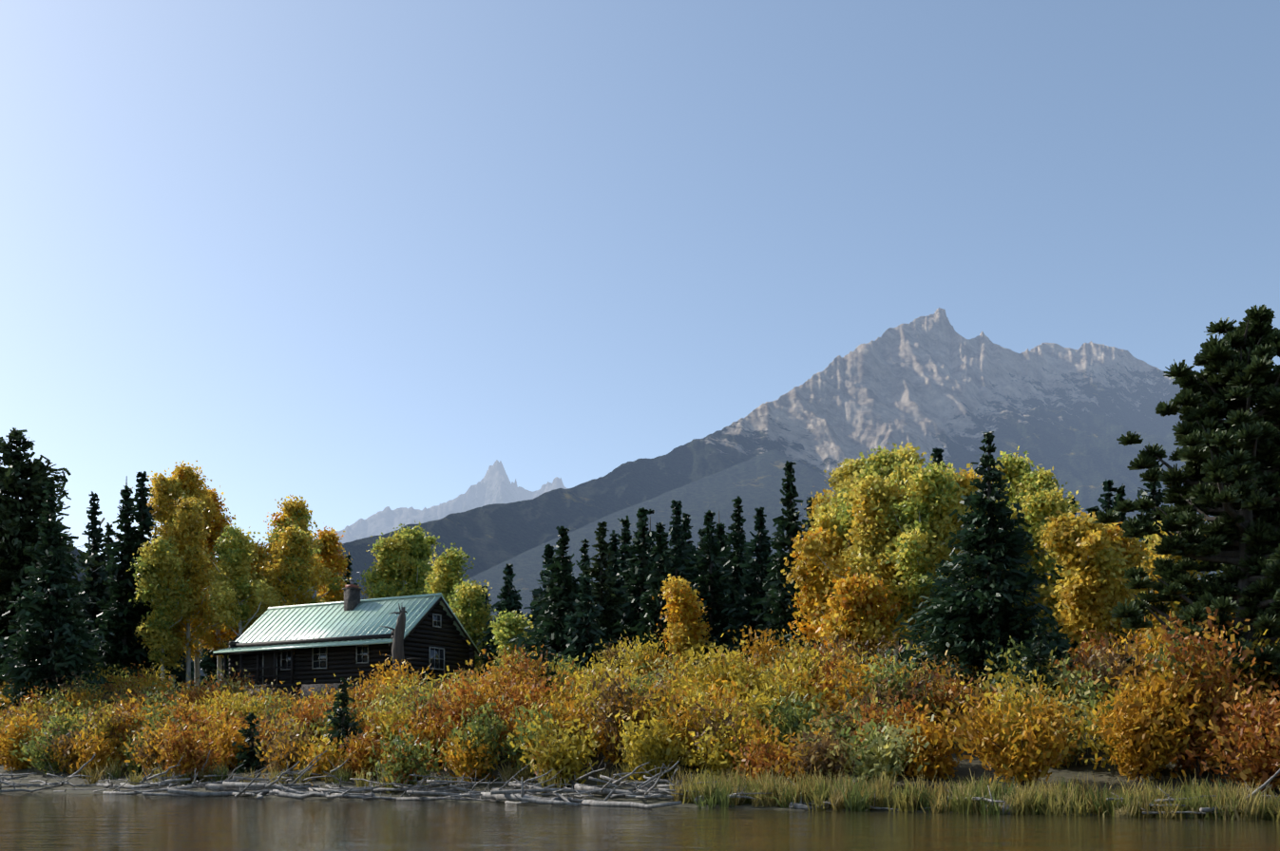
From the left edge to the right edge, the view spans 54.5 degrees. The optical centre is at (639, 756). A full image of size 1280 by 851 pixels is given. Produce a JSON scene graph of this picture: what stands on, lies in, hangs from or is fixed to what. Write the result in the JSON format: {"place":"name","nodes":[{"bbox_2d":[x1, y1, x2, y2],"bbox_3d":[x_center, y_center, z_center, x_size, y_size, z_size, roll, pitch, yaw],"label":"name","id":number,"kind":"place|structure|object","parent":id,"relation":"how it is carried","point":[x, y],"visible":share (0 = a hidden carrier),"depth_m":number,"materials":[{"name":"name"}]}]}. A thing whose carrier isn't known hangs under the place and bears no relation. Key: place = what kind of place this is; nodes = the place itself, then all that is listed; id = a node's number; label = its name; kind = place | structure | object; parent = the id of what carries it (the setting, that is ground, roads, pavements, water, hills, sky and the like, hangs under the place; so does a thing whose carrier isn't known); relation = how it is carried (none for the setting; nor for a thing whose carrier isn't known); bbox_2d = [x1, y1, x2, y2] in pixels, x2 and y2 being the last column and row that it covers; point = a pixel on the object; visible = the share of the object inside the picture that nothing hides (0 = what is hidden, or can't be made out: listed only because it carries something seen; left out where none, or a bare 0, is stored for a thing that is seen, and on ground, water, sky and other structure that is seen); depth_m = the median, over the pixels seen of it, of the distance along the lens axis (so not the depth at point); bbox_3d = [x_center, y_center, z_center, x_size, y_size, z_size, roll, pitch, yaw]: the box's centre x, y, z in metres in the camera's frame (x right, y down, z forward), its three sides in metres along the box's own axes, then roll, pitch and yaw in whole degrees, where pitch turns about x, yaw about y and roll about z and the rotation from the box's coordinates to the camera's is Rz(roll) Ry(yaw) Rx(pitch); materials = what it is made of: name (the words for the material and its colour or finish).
{"place":"outdoors","nodes":[
{"label":"outdoors","id":0,"kind":"place"},
{"bbox_2d":[216,459,567,562],"bbox_3d":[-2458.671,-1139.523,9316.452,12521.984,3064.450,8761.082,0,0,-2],"label":"mountain","id":1,"kind":"structure","parent":0,"point":[494,486],"depth_m":10562.68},
{"bbox_2d":[0,791,1279,850],"bbox_3d":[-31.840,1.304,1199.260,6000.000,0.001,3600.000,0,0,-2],"label":"lake water","id":2,"kind":"structure","parent":0,"point":[59,822],"depth_m":22.29,"materials":[{"name":"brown liquid"}]},
{"bbox_2d":[0,676,1279,820],"bbox_3d":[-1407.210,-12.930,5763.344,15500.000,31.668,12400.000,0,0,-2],"label":"terrain","id":3,"kind":"structure","parent":0,"point":[1083,770],"depth_m":34.01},
{"bbox_2d":[0,427,104,685],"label":"conifer tree","id":4,"kind":"object","parent":3,"relation":"on","point":[20,520],"visible":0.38,"depth_m":69.19,"materials":[{"name":"green plant"}]},
{"bbox_2d":[0,483,114,714],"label":"conifer tree","id":5,"kind":"object","parent":3,"relation":"on","point":[52,649],"visible":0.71,"depth_m":61.12,"materials":[{"name":"green plant"}]},
{"bbox_2d":[0,670,176,721],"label":"willow shrubs","id":6,"kind":"object","parent":3,"relation":"on","point":[76,694],"visible":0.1,"depth_m":57.90,"materials":[{"name":"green plant"}]},
{"bbox_2d":[67,491,118,680],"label":"conifer tree","id":7,"kind":"object","parent":3,"relation":"on","point":[95,535],"visible":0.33,"depth_m":80.29,"materials":[{"name":"green plant"}]},
{"bbox_2d":[89,476,158,681],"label":"conifer tree","id":8,"kind":"object","parent":3,"relation":"on","point":[118,583],"visible":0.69,"depth_m":75.61,"materials":[{"name":"green plant"}]},
{"bbox_2d":[0,688,264,764],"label":"willow shrubs","id":9,"kind":"object","parent":3,"relation":"on","point":[200,718],"visible":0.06,"depth_m":49.34,"materials":[{"name":"orange plant"}]},
{"bbox_2d":[0,684,275,739],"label":"willow shrubs","id":10,"kind":"object","parent":3,"relation":"on","point":[209,710],"visible":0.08,"depth_m":54.09,"materials":[{"name":"yellow plant"}]},
{"bbox_2d":[102,471,186,685],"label":"conifer tree","id":11,"kind":"object","parent":3,"relation":"on","point":[143,517],"visible":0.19,"depth_m":76.73,"materials":[{"name":"green plant"}]},
{"bbox_2d":[126,533,207,684],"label":"aspen tree","id":12,"kind":"object","parent":3,"relation":"on","point":[161,563],"visible":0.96,"depth_m":73.87,"materials":[{"name":"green plant"}]},
{"bbox_2d":[146,470,220,687],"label":"aspen tree","id":13,"kind":"object","parent":3,"relation":"on","point":[162,500],"visible":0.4,"depth_m":80.56,"materials":[{"name":"yellow plant"}]},
{"bbox_2d":[167,640,203,692],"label":"conifer tree","id":14,"kind":"object","parent":3,"relation":"on","point":[181,676],"visible":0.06,"depth_m":112.05,"materials":[{"name":"green plant"}]},
{"bbox_2d":[150,493,223,689],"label":"aspen tree","id":15,"kind":"object","parent":3,"relation":"on","point":[186,532],"visible":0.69,"depth_m":75.68,"materials":[{"name":"yellow plant"}]},
{"bbox_2d":[158,460,233,688],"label":"aspen tree","id":16,"kind":"object","parent":3,"relation":"on","point":[188,475],"visible":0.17,"depth_m":82.26,"materials":[{"name":"yellow plant"}]},
{"bbox_2d":[185,484,237,680],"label":"aspen tree","id":17,"kind":"object","parent":3,"relation":"on","point":[219,525],"visible":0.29,"depth_m":84.31,"materials":[{"name":"yellow plant"}]},
{"bbox_2d":[191,554,237,687],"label":"conifer tree","id":18,"kind":"object","parent":3,"relation":"on","point":[207,664],"visible":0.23,"depth_m":113.64,"materials":[{"name":"green plant"}]},
{"bbox_2d":[99,662,333,713],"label":"willow shrubs","id":19,"kind":"object","parent":3,"relation":"on","point":[236,685],"visible":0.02,"depth_m":59.31,"materials":[{"name":"orange plant"}]},
{"bbox_2d":[4,706,451,788],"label":"willow shrubs","id":20,"kind":"object","parent":3,"relation":"on","point":[69,753],"visible":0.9,"depth_m":44.10,"materials":[{"name":"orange plant"}]},
{"bbox_2d":[0,685,470,771],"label":"willow shrubs","id":21,"kind":"object","parent":3,"relation":"on","point":[15,734],"visible":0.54,"depth_m":48.51,"materials":[{"name":"orange plant"}]},
{"bbox_2d":[199,520,283,658],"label":"aspen tree","id":22,"kind":"object","parent":3,"relation":"on","point":[235,583],"visible":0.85,"depth_m":73.20,"materials":[{"name":"green plant"}]},
{"bbox_2d":[231,712,267,774],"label":"conifer tree","id":23,"kind":"object","parent":3,"relation":"on","point":[250,758],"visible":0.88,"depth_m":45.30,"materials":[{"name":"green plant"}]},
{"bbox_2d":[230,538,287,633],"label":"aspen tree","id":24,"kind":"object","parent":3,"relation":"on","point":[263,556],"visible":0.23,"depth_m":77.48,"materials":[{"name":"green plant"}]},
{"bbox_2d":[87,669,455,718],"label":"willow shrubs","id":25,"kind":"object","parent":3,"relation":"on","point":[214,690],"visible":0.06,"depth_m":55.61,"materials":[{"name":"orange plant"}]},
{"bbox_2d":[236,509,316,602],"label":"aspen tree","id":26,"kind":"object","parent":3,"relation":"on","point":[281,521],"visible":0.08,"depth_m":81.53,"materials":[{"name":"yellow plant"}]},
{"bbox_2d":[255,523,341,616],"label":"aspen tree","id":27,"kind":"object","parent":3,"relation":"on","point":[295,579],"visible":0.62,"depth_m":76.31,"materials":[{"name":"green plant"}]},
{"bbox_2d":[265,495,348,601],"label":"aspen tree","id":28,"kind":"object","parent":3,"relation":"on","point":[299,510],"visible":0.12,"depth_m":82.83,"materials":[{"name":"yellow plant"}]},
{"bbox_2d":[312,526,352,602],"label":"aspen tree","id":29,"kind":"object","parent":3,"relation":"on","point":[330,548],"visible":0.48,"depth_m":84.75,"materials":[{"name":"yellow plant"}]},
{"bbox_2d":[0,653,682,697],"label":"willow shrubs","id":30,"kind":"object","parent":3,"relation":"on","point":[572,671],"depth_m":53.45,"materials":[{"name":"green plant"}]},
{"bbox_2d":[323,677,364,763],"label":"conifer tree","id":31,"kind":"object","parent":3,"relation":"on","point":[342,719],"visible":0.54,"depth_m":43.85,"materials":[{"name":"green plant"}]},
{"bbox_2d":[212,572,480,701],"bbox_3d":[-15.691,-5.885,66.664,12.300,8.054,7.300,0,0,30],"label":"log cabin","id":32,"kind":"object","parent":3,"relation":"on","point":[306,645],"depth_m":64.62,"materials":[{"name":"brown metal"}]},
{"bbox_2d":[146,647,576,731],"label":"willow shrubs","id":33,"kind":"object","parent":3,"relation":"on","point":[282,709],"visible":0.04,"depth_m":50.86,"materials":[{"name":"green plant"}]},
{"bbox_2d":[356,533,426,599],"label":"aspen tree","id":34,"kind":"object","parent":3,"relation":"on","point":[389,573],"visible":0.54,"depth_m":79.25,"materials":[{"name":"green plant"}]},
{"bbox_2d":[380,603,420,678],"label":"dead tree","id":35,"kind":"object","parent":3,"relation":"on","point":[397,651],"visible":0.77,"depth_m":55.43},
{"bbox_2d":[377,520,440,595],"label":"aspen tree","id":36,"kind":"object","parent":3,"relation":"on","point":[421,547],"visible":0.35,"depth_m":80.31,"materials":[{"name":"green plant"}]},
{"bbox_2d":[418,542,477,610],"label":"aspen tree","id":37,"kind":"object","parent":3,"relation":"on","point":[444,580],"visible":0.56,"depth_m":75.55,"materials":[{"name":"green plant"}]},
{"bbox_2d":[446,576,498,674],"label":"aspen tree","id":38,"kind":"object","parent":3,"relation":"on","point":[470,612],"visible":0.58,"depth_m":72.88,"materials":[{"name":"green plant"}]},
{"bbox_2d":[229,652,758,762],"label":"willow shrubs","id":39,"kind":"object","parent":3,"relation":"on","point":[379,720],"visible":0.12,"depth_m":42.77,"materials":[{"name":"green plant"}]},
{"bbox_2d":[310,650,685,709],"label":"willow shrubs","id":40,"kind":"object","parent":3,"relation":"on","point":[391,672],"visible":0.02,"depth_m":53.43,"materials":[{"name":"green plant"}]},
{"bbox_2d":[476,563,526,676],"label":"conifer tree","id":41,"kind":"object","parent":3,"relation":"on","point":[509,601],"visible":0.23,"depth_m":71.47,"materials":[{"name":"green plant"}]},
{"bbox_2d":[481,609,538,667],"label":"aspen tree","id":42,"kind":"object","parent":3,"relation":"on","point":[506,627],"visible":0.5,"depth_m":65.49,"materials":[{"name":"green plant"}]},
{"bbox_2d":[257,633,774,753],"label":"willow shrubs","id":43,"kind":"object","parent":3,"relation":"on","point":[705,675],"visible":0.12,"depth_m":42.83,"materials":[{"name":"yellow plant"}]},
{"bbox_2d":[523,543,559,651],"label":"conifer tree","id":44,"kind":"object","parent":3,"relation":"on","point":[548,553],"visible":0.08,"depth_m":67.71,"materials":[{"name":"green plant"}]},
{"bbox_2d":[526,635,557,697],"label":"conifer tree","id":45,"kind":"object","parent":3,"relation":"on","point":[544,641],"visible":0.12,"depth_m":45.00,"materials":[{"name":"green plant"}]},
{"bbox_2d":[505,526,609,668],"bbox_3d":[-4.252,-7.260,62.472,5.372,8.656,4.709,0,0,-2],"label":"conifer tree","id":46,"kind":"object","parent":3,"relation":"on","point":[559,604],"visible":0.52,"depth_m":61.99,"materials":[{"name":"green plant"}]},
{"bbox_2d":[546,574,616,674],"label":"conifer tree","id":47,"kind":"object","parent":3,"relation":"on","point":[582,639],"visible":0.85,"depth_m":59.19,"materials":[{"name":"green plant"}]},
{"bbox_2d":[575,538,595,596],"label":"conifer tree","id":48,"kind":"object","parent":3,"relation":"on","point":[585,559],"visible":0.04,"depth_m":94.99,"materials":[{"name":"green plant"}]},
{"bbox_2d":[85,612,1124,695],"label":"willow shrubs","id":49,"kind":"object","parent":3,"relation":"on","point":[621,657],"visible":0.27,"depth_m":52.91,"materials":[{"name":"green plant"}]},
{"bbox_2d":[582,521,634,668],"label":"conifer tree","id":50,"kind":"object","parent":3,"relation":"on","point":[608,601],"visible":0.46,"depth_m":69.67,"materials":[{"name":"green plant"}]},
{"bbox_2d":[596,530,631,626],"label":"conifer tree","id":51,"kind":"object","parent":3,"relation":"on","point":[614,542],"visible":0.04,"depth_m":75.10,"materials":[{"name":"green plant"}]},
{"bbox_2d":[614,515,635,609],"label":"conifer tree","id":52,"kind":"object","parent":3,"relation":"on","point":[625,537],"visible":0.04,"depth_m":76.83,"materials":[{"name":"green plant"}]},
{"bbox_2d":[1,591,1265,717],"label":"willow shrubs","id":53,"kind":"object","parent":3,"relation":"on","point":[1165,620],"depth_m":35.68,"materials":[{"name":"orange plant"}]},
{"bbox_2d":[608,507,664,661],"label":"conifer tree","id":54,"kind":"object","parent":3,"relation":"on","point":[630,617],"visible":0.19,"depth_m":70.46,"materials":[{"name":"green plant"}]},
{"bbox_2d":[0,745,1279,818],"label":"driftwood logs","id":55,"kind":"object","parent":3,"relation":"on","point":[227,787],"visible":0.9,"depth_m":36.43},
{"bbox_2d":[628,521,702,669],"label":"conifer tree","id":56,"kind":"object","parent":3,"relation":"on","point":[652,615],"visible":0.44,"depth_m":66.50,"materials":[{"name":"green plant"}]},
{"bbox_2d":[72,754,1279,821],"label":"shore grass tufts","id":57,"kind":"object","parent":3,"relation":"on","point":[1049,801],"visible":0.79,"depth_m":29.15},
{"bbox_2d":[650,573,715,668],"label":"aspen tree","id":58,"kind":"object","parent":3,"relation":"on","point":[684,611],"visible":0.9,"depth_m":63.00,"materials":[{"name":"yellow plant"}]},
{"bbox_2d":[668,513,704,617],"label":"conifer tree","id":59,"kind":"object","parent":3,"relation":"on","point":[686,535],"visible":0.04,"depth_m":79.30,"materials":[{"name":"green plant"}]},
{"bbox_2d":[663,499,712,677],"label":"conifer tree","id":60,"kind":"object","parent":3,"relation":"on","point":[676,532],"visible":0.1,"depth_m":71.45,"materials":[{"name":"green plant"}]},
{"bbox_2d":[690,510,737,676],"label":"conifer tree","id":61,"kind":"object","parent":3,"relation":"on","point":[716,616],"visible":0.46,"depth_m":72.66,"materials":[{"name":"green plant"}]},
{"bbox_2d":[703,511,732,616],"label":"conifer tree","id":62,"kind":"object","parent":3,"relation":"on","point":[720,534],"depth_m":80.40,"materials":[{"name":"green plant"}]},
{"bbox_2d":[717,496,748,652],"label":"conifer tree","id":63,"kind":"object","parent":3,"relation":"on","point":[735,538],"visible":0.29,"depth_m":75.34,"materials":[{"name":"green plant"}]},
{"bbox_2d":[721,507,771,665],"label":"conifer tree","id":64,"kind":"object","parent":3,"relation":"on","point":[754,578],"visible":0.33,"depth_m":70.02,"materials":[{"name":"green plant"}]},
{"bbox_2d":[452,620,1077,698],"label":"willow shrubs","id":65,"kind":"object","parent":3,"relation":"on","point":[765,661],"depth_m":41.74,"materials":[{"name":"yellow plant"}]},
{"bbox_2d":[745,460,821,662],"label":"conifer tree","id":66,"kind":"object","parent":3,"relation":"on","point":[790,525],"visible":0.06,"depth_m":66.90,"materials":[{"name":"green plant"}]},
{"bbox_2d":[756,552,813,661],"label":"conifer tree","id":67,"kind":"object","parent":3,"relation":"on","point":[783,611],"visible":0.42,"depth_m":62.86,"materials":[{"name":"green plant"}]},
{"bbox_2d":[780,520,850,652],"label":"aspen tree","id":68,"kind":"object","parent":3,"relation":"on","point":[811,594],"visible":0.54,"depth_m":53.23,"materials":[{"name":"yellow plant"}]},
{"bbox_2d":[797,469,867,596],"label":"aspen tree","id":69,"kind":"object","parent":3,"relation":"on","point":[836,513],"visible":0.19,"depth_m":54.24,"materials":[{"name":"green plant"}]},
{"bbox_2d":[806,455,867,665],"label":"aspen tree","id":70,"kind":"object","parent":3,"relation":"on","point":[844,471],"visible":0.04,"depth_m":56.58,"materials":[{"name":"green plant"}]},
{"bbox_2d":[418,607,1279,783],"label":"willow shrubs","id":71,"kind":"object","parent":3,"relation":"on","point":[1157,707],"visible":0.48,"depth_m":30.88,"materials":[{"name":"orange plant"}]},
{"bbox_2d":[790,468,910,654],"bbox_3d":[9.335,-7.414,51.609,6.283,9.070,4.980,0,0,-2],"label":"aspen tree","id":72,"kind":"object","parent":3,"relation":"on","point":[869,542],"visible":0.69,"depth_m":51.05,"materials":[{"name":"yellow plant"}]},
{"bbox_2d":[429,656,1279,794],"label":"willow shrubs","id":73,"kind":"object","parent":3,"relation":"on","point":[546,739],"visible":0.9,"depth_m":31.91,"materials":[{"name":"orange plant"}]},
{"bbox_2d":[809,566,915,661],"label":"aspen tree","id":74,"kind":"object","parent":3,"relation":"on","point":[854,601],"visible":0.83,"depth_m":48.09,"materials":[{"name":"yellow plant"}]},
{"bbox_2d":[568,607,1180,737],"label":"willow shrubs","id":75,"kind":"object","parent":3,"relation":"on","point":[826,668],"visible":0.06,"depth_m":39.61,"materials":[{"name":"yellow plant"}]},
{"bbox_2d":[846,442,917,668],"bbox_3d":[11.126,-8.450,55.036,4.062,11.022,4.704,0,0,-29],"label":"aspen tree","id":76,"kind":"object","parent":3,"relation":"on","point":[879,463],"visible":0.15,"depth_m":54.87,"materials":[{"name":"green plant"}]},
{"bbox_2d":[882,441,933,666],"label":"aspen tree","id":77,"kind":"object","parent":3,"relation":"on","point":[906,453],"visible":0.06,"depth_m":56.45,"materials":[{"name":"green plant"}]},
{"bbox_2d":[883,449,936,647],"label":"aspen tree","id":78,"kind":"object","parent":3,"relation":"on","point":[898,474],"depth_m":52.86,"materials":[{"name":"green plant"}]},
{"bbox_2d":[867,458,976,668],"bbox_3d":[11.834,-7.483,50.318,5.068,9.107,4.595,0,0,-2],"label":"aspen tree","id":79,"kind":"object","parent":3,"relation":"on","point":[920,551],"visible":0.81,"depth_m":49.83,"materials":[{"name":"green plant"}]},
{"bbox_2d":[785,630,1118,682],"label":"willow shrubs","id":80,"kind":"object","parent":3,"relation":"on","point":[851,649],"visible":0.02,"depth_m":43.41,"materials":[{"name":"yellow plant"}]},
{"bbox_2d":[911,463,1002,619],"bbox_3d":[13.306,-7.661,51.594,3.940,9.278,3.745,0,0,16],"label":"aspen tree","id":81,"kind":"object","parent":3,"relation":"on","point":[965,478],"visible":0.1,"depth_m":51.21,"materials":[{"name":"yellow plant"}]},
{"bbox_2d":[883,431,1077,692],"bbox_3d":[11.294,-5.771,41.623,6.615,9.772,6.428,0,0,-2],"label":"conifer tree","id":82,"kind":"object","parent":3,"relation":"on","point":[958,616],"visible":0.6,"depth_m":40.42,"materials":[{"name":"green plant"}]},
{"bbox_2d":[720,653,1279,775],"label":"willow shrubs","id":83,"kind":"object","parent":3,"relation":"on","point":[792,718],"visible":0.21,"depth_m":34.32,"materials":[{"name":"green plant"}]},
{"bbox_2d":[724,611,1279,747],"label":"willow shrubs","id":84,"kind":"object","parent":3,"relation":"on","point":[784,679],"visible":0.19,"depth_m":36.52,"materials":[{"name":"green plant"}]},
{"bbox_2d":[985,446,1041,577],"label":"aspen tree","id":85,"kind":"object","parent":3,"relation":"on","point":[1011,465],"visible":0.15,"depth_m":56.83,"materials":[{"name":"yellow plant"}]},
{"bbox_2d":[976,480,1097,635],"bbox_3d":[17.120,-7.399,53.822,4.534,8.551,4.325,0,0,-2],"label":"aspen tree","id":86,"kind":"object","parent":3,"relation":"on","point":[1043,504],"visible":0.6,"depth_m":52.92,"materials":[{"name":"yellow plant"}]},
{"bbox_2d":[1002,624,1073,708],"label":"conifer tree","id":87,"kind":"object","parent":3,"relation":"on","point":[1039,642],"visible":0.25,"depth_m":34.79,"materials":[{"name":"green plant"}]},
{"bbox_2d":[1006,464,1070,634],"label":"aspen tree","id":88,"kind":"object","parent":3,"relation":"on","point":[1041,478],"visible":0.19,"depth_m":55.71,"materials":[{"name":"yellow plant"}]},
{"bbox_2d":[1033,510,1135,652],"bbox_3d":[16.565,-5.920,46.058,3.494,6.614,3.544,0,0,40],"label":"aspen tree","id":89,"kind":"object","parent":3,"relation":"on","point":[1078,545],"visible":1,"depth_m":45.56,"materials":[{"name":"yellow plant"}]},
{"bbox_2d":[1073,483,1144,647],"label":"conifer tree","id":90,"kind":"object","parent":3,"relation":"on","point":[1120,494],"visible":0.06,"depth_m":55.97,"materials":[{"name":"green plant"}]},
{"bbox_2d":[1061,518,1160,650],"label":"aspen tree","id":91,"kind":"object","parent":3,"relation":"on","point":[1115,533],"visible":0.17,"depth_m":46.59,"materials":[{"name":"yellow plant"}]},
{"bbox_2d":[1086,478,1139,651],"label":"conifer tree","id":92,"kind":"object","parent":3,"relation":"on","point":[1108,487],"visible":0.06,"depth_m":55.08,"materials":[{"name":"green plant"}]},
{"bbox_2d":[1136,460,1168,565],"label":"conifer tree","id":93,"kind":"object","parent":3,"relation":"on","point":[1156,497],"visible":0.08,"depth_m":61.58,"materials":[{"name":"green plant"}]},
{"bbox_2d":[1121,520,1224,641],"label":"aspen tree","id":94,"kind":"object","parent":3,"relation":"on","point":[1151,554],"visible":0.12,"depth_m":49.69,"materials":[{"name":"yellow plant"}]},
{"bbox_2d":[1092,305,1279,707],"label":"pine tree","id":95,"kind":"object","parent":3,"relation":"on","point":[1232,454],"visible":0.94,"depth_m":33.26,"materials":[{"name":"green plant"}]},
{"bbox_2d":[0,0,1279,563],"label":"sky","id":96,"kind":"structure","parent":0,"point":[355,259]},
{"bbox_2d":[65,307,1254,682],"bbox_3d":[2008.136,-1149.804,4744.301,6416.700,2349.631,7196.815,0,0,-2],"label":"mountain","id":97,"kind":"structure","parent":0,"point":[926,384],"depth_m":4947.26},
{"bbox_2d":[451,449,870,652],"bbox_3d":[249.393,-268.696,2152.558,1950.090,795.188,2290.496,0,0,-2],"label":"hillside","id":98,"kind":"structure","parent":0,"point":[755,482],"depth_m":2316.89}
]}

